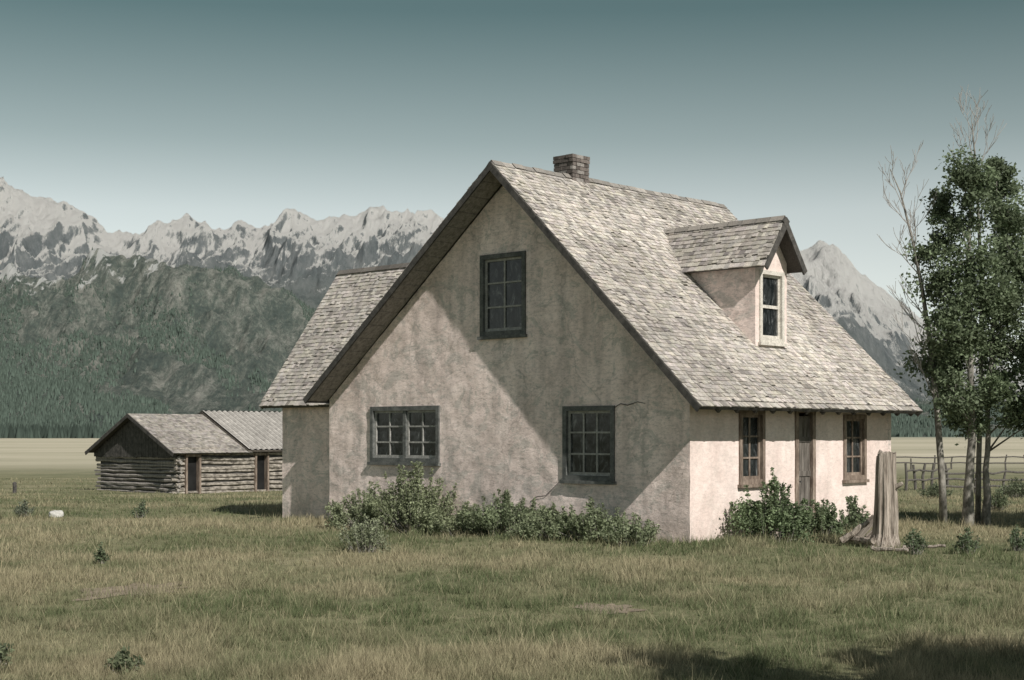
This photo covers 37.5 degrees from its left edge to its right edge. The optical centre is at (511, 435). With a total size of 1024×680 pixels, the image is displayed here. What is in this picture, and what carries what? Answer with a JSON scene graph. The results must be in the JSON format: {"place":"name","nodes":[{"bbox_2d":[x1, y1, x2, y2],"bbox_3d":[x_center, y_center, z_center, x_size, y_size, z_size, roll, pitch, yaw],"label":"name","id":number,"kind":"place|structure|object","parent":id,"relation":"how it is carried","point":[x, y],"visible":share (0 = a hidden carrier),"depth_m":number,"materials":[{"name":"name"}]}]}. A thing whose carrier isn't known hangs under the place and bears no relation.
{"place":"outdoors","nodes":[
{"label":"outdoors","id":0,"kind":"place"},
{"bbox_2d":[0,248,1017,436],"bbox_3d":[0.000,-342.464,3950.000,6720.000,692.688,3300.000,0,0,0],"label":"foothills","id":1,"kind":"structure","parent":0,"point":[258,322],"depth_m":4137.01,"materials":[{"name":"green plant"}]},
{"bbox_2d":[0,247,1023,436],"bbox_3d":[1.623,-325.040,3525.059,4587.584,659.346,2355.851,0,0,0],"label":"hillside forest","id":2,"kind":"object","parent":1,"relation":"on","point":[87,400],"visible":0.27,"depth_m":3284.90,"materials":[{"name":"green plant"}]},
{"bbox_2d":[0,437,1023,679],"bbox_3d":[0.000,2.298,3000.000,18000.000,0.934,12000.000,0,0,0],"label":"ground","id":3,"kind":"structure","parent":0,"point":[43,459],"depth_m":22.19,"materials":[{"name":"green plant"}]},
{"bbox_2d":[0,643,13,668],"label":"weed","id":4,"kind":"object","parent":3,"relation":"on","point":[4,651],"visible":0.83,"depth_m":12.21,"materials":[{"name":"green plant"}]},
{"bbox_2d":[12,482,16,492],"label":"wooden post","id":5,"kind":"object","parent":3,"relation":"on","point":[14,484],"visible":0.84,"depth_m":71.03,"materials":[{"name":"grey wood"}]},
{"bbox_2d":[13,499,35,516],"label":"sagebrush","id":6,"kind":"object","parent":3,"relation":"on","point":[23,507],"visible":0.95,"depth_m":34.22,"materials":[{"name":"green plant"}]},
{"bbox_2d":[0,423,108,437],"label":"valley forest","id":7,"kind":"object","parent":3,"relation":"on","point":[73,431],"visible":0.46,"depth_m":1343.89,"materials":[{"name":"green plant"}]},
{"bbox_2d":[48,510,63,517],"bbox_3d":[-10.182,1.767,33.750,0.331,0.187,0.255,0,0,-23],"label":"field stone","id":8,"kind":"object","parent":3,"relation":"on","point":[57,513],"visible":0.77,"depth_m":33.65,"materials":[{"name":"white stone"}]},
{"bbox_2d":[92,542,111,563],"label":"weed","id":9,"kind":"object","parent":3,"relation":"on","point":[101,555],"visible":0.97,"depth_m":22.20,"materials":[{"name":"green plant"}]},
{"bbox_2d":[103,646,145,673],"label":"weed","id":10,"kind":"object","parent":3,"relation":"on","point":[120,656],"visible":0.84,"depth_m":12.06,"materials":[{"name":"green plant"}]},
{"bbox_2d":[73,581,192,600],"bbox_3d":[-4.581,1.872,18.282,1.419,0.033,2.198,0,0,0],"label":"dirt patch","id":11,"kind":"object","parent":3,"relation":"on","point":[112,588],"visible":0.51,"depth_m":18.28,"materials":[{"name":"brown soil"}]},
{"bbox_2d":[130,499,149,517],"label":"weed","id":12,"kind":"object","parent":3,"relation":"on","point":[141,511],"visible":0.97,"depth_m":34.44,"materials":[{"name":"green plant"}]},
{"bbox_2d":[85,410,281,493],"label":"log barn","id":13,"kind":"structure","parent":3,"relation":"on","point":[206,451],"depth_m":72.55,"materials":[{"name":"grey wood"}]},
{"bbox_2d":[184,454,200,493],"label":"door","id":14,"kind":"structure","parent":13,"relation":"in","point":[192,473],"depth_m":70.70,"materials":[{"name":"brown wood"}]},
{"bbox_2d":[253,453,268,491],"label":"door","id":15,"kind":"structure","parent":13,"relation":"in","point":[261,462],"depth_m":73.63,"materials":[{"name":"brown wood"}]},
{"bbox_2d":[323,481,401,528],"bbox_3d":[-2.795,1.437,30.398,2.027,1.033,1.489,0,0,0],"label":"shrub","id":16,"kind":"object","parent":3,"relation":"on","point":[338,513],"visible":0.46,"depth_m":30.35,"materials":[{"name":"green plant"}]},
{"bbox_2d":[337,513,394,552],"bbox_3d":[-2.321,1.559,23.923,0.953,0.653,0.682,0,0,0],"label":"sagebrush","id":17,"kind":"object","parent":3,"relation":"on","point":[369,538],"visible":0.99,"depth_m":23.81,"materials":[{"name":"green plant"}]},
{"bbox_2d":[361,461,469,532],"bbox_3d":[-1.889,1.232,29.666,2.224,1.477,1.663,0,0,0],"label":"shrub","id":18,"kind":"object","parent":3,"relation":"on","point":[415,505],"visible":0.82,"depth_m":29.47,"materials":[{"name":"green plant"}]},
{"bbox_2d":[427,501,486,535],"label":"shrub","id":19,"kind":"object","parent":3,"relation":"on","point":[442,524],"visible":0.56,"depth_m":28.27,"materials":[{"name":"green plant"}]},
{"bbox_2d":[458,489,548,535],"bbox_3d":[-0.080,1.447,28.037,1.857,0.910,1.344,0,0,0],"label":"shrub","id":20,"kind":"object","parent":3,"relation":"on","point":[493,518],"visible":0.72,"depth_m":27.87,"materials":[{"name":"green plant"}]},
{"bbox_2d":[502,502,583,540],"bbox_3d":[0.673,1.560,27.155,1.704,0.728,1.179,0,0,0],"label":"shrub","id":21,"kind":"object","parent":3,"relation":"on","point":[528,527],"visible":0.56,"depth_m":26.92,"materials":[{"name":"green plant"}]},
{"bbox_2d":[545,496,633,541],"bbox_3d":[1.476,1.515,26.613,1.634,0.879,1.080,0,0,25],"label":"shrub","id":22,"kind":"object","parent":3,"relation":"on","point":[593,518],"visible":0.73,"depth_m":26.44,"materials":[{"name":"green plant"}]},
{"bbox_2d":[259,153,922,542],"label":"stucco house","id":23,"kind":"structure","parent":3,"relation":"on","point":[567,333],"depth_m":28.94,"materials":[{"name":"beige paint"}]},
{"bbox_2d":[367,405,440,465],"bbox_3d":[-2.182,0.013,30.919,2.133,1.212,0.195,0,0,43],"label":"window","id":24,"kind":"structure","parent":23,"relation":"in","point":[398,434],"depth_m":30.89,"materials":[{"name":"green paint"}]},
{"bbox_2d":[477,251,526,339],"bbox_3d":[-0.154,-2.674,29.028,1.267,1.638,0.195,0,0,43],"label":"window","id":25,"kind":"structure","parent":23,"relation":"in","point":[502,275],"depth_m":29.05,"materials":[{"name":"green paint"}]},
{"bbox_2d":[559,405,616,484],"bbox_3d":[1.417,0.178,27.563,1.298,1.421,0.195,0,0,43],"label":"window","id":26,"kind":"structure","parent":23,"relation":"in","point":[588,432],"depth_m":27.60,"materials":[{"name":"green paint"}]},
{"bbox_2d":[737,410,766,487],"bbox_3d":[4.323,0.246,27.388,0.195,1.398,0.878,0,0,43],"label":"window","id":27,"kind":"structure","parent":23,"relation":"in","point":[752,426],"depth_m":27.46,"materials":[{"name":"brown wood"}]},
{"bbox_2d":[795,411,815,517],"bbox_3d":[5.528,0.654,28.707,0.154,2.331,0.700,0,0,43],"label":"door","id":28,"kind":"structure","parent":23,"relation":"in","point":[805,426],"depth_m":28.76,"materials":[{"name":"brown wood"}]},
{"bbox_2d":[842,414,869,482],"bbox_3d":[6.785,0.267,30.027,0.195,1.351,0.928,0,0,43],"label":"window","id":29,"kind":"structure","parent":23,"relation":"in","point":[854,426],"depth_m":30.11,"materials":[{"name":"brown wood"}]},
{"bbox_2d":[573,603,645,613],"bbox_3d":[1.052,1.901,16.625,0.724,0.010,1.052,0,0,-20],"label":"dirt patch","id":30,"kind":"object","parent":3,"relation":"on","point":[614,606],"visible":0.68,"depth_m":16.66,"materials":[{"name":"brown soil"}]},
{"bbox_2d":[598,512,660,546],"bbox_3d":[2.026,1.632,25.902,1.093,0.653,0.877,0,0,0],"label":"shrub","id":31,"kind":"object","parent":3,"relation":"on","point":[636,532],"visible":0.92,"depth_m":25.83,"materials":[{"name":"green plant"}]},
{"bbox_2d":[723,467,817,543],"bbox_3d":[4.540,1.252,26.582,1.703,1.392,1.207,0,0,0],"label":"shrub","id":32,"kind":"object","parent":3,"relation":"on","point":[771,513],"visible":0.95,"depth_m":26.41,"materials":[{"name":"green plant"}]},
{"bbox_2d":[797,498,848,537],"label":"shrub","id":33,"kind":"object","parent":3,"relation":"on","point":[827,521],"visible":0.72,"depth_m":27.65,"materials":[{"name":"green plant"}]},
{"bbox_2d":[840,520,869,543],"bbox_3d":[5.826,1.642,25.680,0.509,0.423,0.124,0,0,17],"label":"fallen log","id":34,"kind":"object","parent":3,"relation":"on","point":[851,534],"visible":1,"depth_m":25.66,"materials":[{"name":"grey wood"}]},
{"bbox_2d":[839,495,872,532],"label":"shrub","id":35,"kind":"object","parent":3,"relation":"on","point":[857,518],"visible":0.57,"depth_m":28.46,"materials":[{"name":"green plant"}]},
{"bbox_2d":[844,533,876,544],"bbox_3d":[5.887,1.780,25.599,0.174,0.196,0.954,0,0,-14],"label":"fallen log","id":36,"kind":"object","parent":3,"relation":"on","point":[862,540],"visible":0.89,"depth_m":25.44,"materials":[{"name":"grey wood"}]},
{"bbox_2d":[855,514,872,536],"bbox_3d":[6.191,1.661,26.550,0.140,0.600,0.046,41,20,13],"label":"scrap board","id":37,"kind":"object","parent":3,"relation":"on","point":[862,532],"visible":0.5,"depth_m":26.52,"materials":[{"name":"grey wood"}]},
{"bbox_2d":[866,449,902,547],"bbox_3d":[6.259,1.082,25.442,0.600,1.681,0.663,0,0,0],"label":"tree stump","id":38,"kind":"object","parent":3,"relation":"on","point":[885,522],"visible":0.93,"depth_m":25.27,"materials":[{"name":"grey wood"}]},
{"bbox_2d":[871,546,908,551],"bbox_3d":[5.969,1.811,23.863,0.620,0.095,0.083,0,0,39],"label":"fallen log","id":39,"kind":"object","parent":3,"relation":"on","point":[876,549],"visible":0.96,"depth_m":23.85,"materials":[{"name":"grey wood"}]},
{"bbox_2d":[904,527,929,554],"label":"weed","id":40,"kind":"object","parent":3,"relation":"on","point":[916,544],"visible":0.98,"depth_m":23.91,"materials":[{"name":"green plant"}]},
{"bbox_2d":[877,142,957,522],"bbox_3d":[8.516,-2.101,31.347,1.982,8.027,1.320,0,0,-41],"label":"dead tree","id":41,"kind":"object","parent":3,"relation":"on","point":[941,480],"visible":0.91,"depth_m":31.34,"materials":[{"name":"grey wood"}]},
{"bbox_2d":[902,544,945,548],"bbox_3d":[6.590,1.787,24.155,0.670,0.104,0.070,0,0,24],"label":"fallen log","id":42,"kind":"object","parent":3,"relation":"on","point":[936,546],"visible":0.6,"depth_m":24.07,"materials":[{"name":"grey wood"}]},
{"bbox_2d":[904,463,949,490],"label":"pole fence","id":43,"kind":"object","parent":3,"relation":"on","point":[923,471],"visible":0.71,"depth_m":75.50,"materials":[{"name":"grey wood"}]},
{"bbox_2d":[916,481,953,498],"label":"bush","id":44,"kind":"object","parent":3,"relation":"on","point":[934,491],"visible":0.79,"depth_m":52.99,"materials":[{"name":"green plant"}]},
{"bbox_2d":[893,143,1023,526],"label":"cottonwood tree","id":45,"kind":"object","parent":3,"relation":"on","point":[961,330],"visible":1,"depth_m":30.80,"materials":[{"name":"green plant"}]},
{"bbox_2d":[896,455,1023,468],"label":"distant fence","id":46,"kind":"object","parent":3,"relation":"on","point":[952,457],"visible":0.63,"depth_m":120.95,"materials":[{"name":"grey wood"}]},
{"bbox_2d":[952,526,982,553],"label":"weed","id":47,"kind":"object","parent":3,"relation":"on","point":[967,539],"visible":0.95,"depth_m":23.80,"materials":[{"name":"green plant"}]},
{"bbox_2d":[947,84,1006,523],"bbox_3d":[9.875,-2.782,32.164,1.186,9.403,1.017,0,0,-34],"label":"dead tree","id":48,"kind":"object","parent":3,"relation":"on","point":[978,485],"visible":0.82,"depth_m":31.97,"materials":[{"name":"grey wood"}]},
{"bbox_2d":[945,469,1023,492],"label":"rail fence","id":49,"kind":"object","parent":3,"relation":"on","point":[1003,480],"visible":0.54,"depth_m":68.98,"materials":[{"name":"grey wood"}]},
{"bbox_2d":[965,153,1023,524],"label":"cottonwood tree","id":50,"kind":"object","parent":3,"relation":"on","point":[1006,219],"visible":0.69,"depth_m":31.46,"materials":[{"name":"green plant"}]},
{"bbox_2d":[981,489,1012,510],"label":"bush","id":51,"kind":"object","parent":3,"relation":"on","point":[998,500],"visible":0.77,"depth_m":37.75,"materials":[{"name":"green plant"}]},
{"bbox_2d":[997,477,1023,497],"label":"bush","id":52,"kind":"object","parent":3,"relation":"on","point":[1015,489],"visible":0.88,"depth_m":51.86,"materials":[{"name":"green plant"}]},
{"bbox_2d":[1008,524,1023,550],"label":"weed","id":53,"kind":"object","parent":3,"relation":"on","point":[1015,538],"visible":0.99,"depth_m":24.92,"materials":[{"name":"green plant"}]},
{"bbox_2d":[0,177,1023,401],"bbox_3d":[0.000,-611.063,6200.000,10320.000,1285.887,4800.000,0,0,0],"label":"mountains","id":54,"kind":"structure","parent":0,"point":[304,257],"depth_m":6900.03,"materials":[{"name":"grey stone"}]},
{"bbox_2d":[0,0,1023,366],"label":"sky","id":55,"kind":"structure","parent":0,"point":[132,115],"materials":[{"name":"blue"}]}
]}

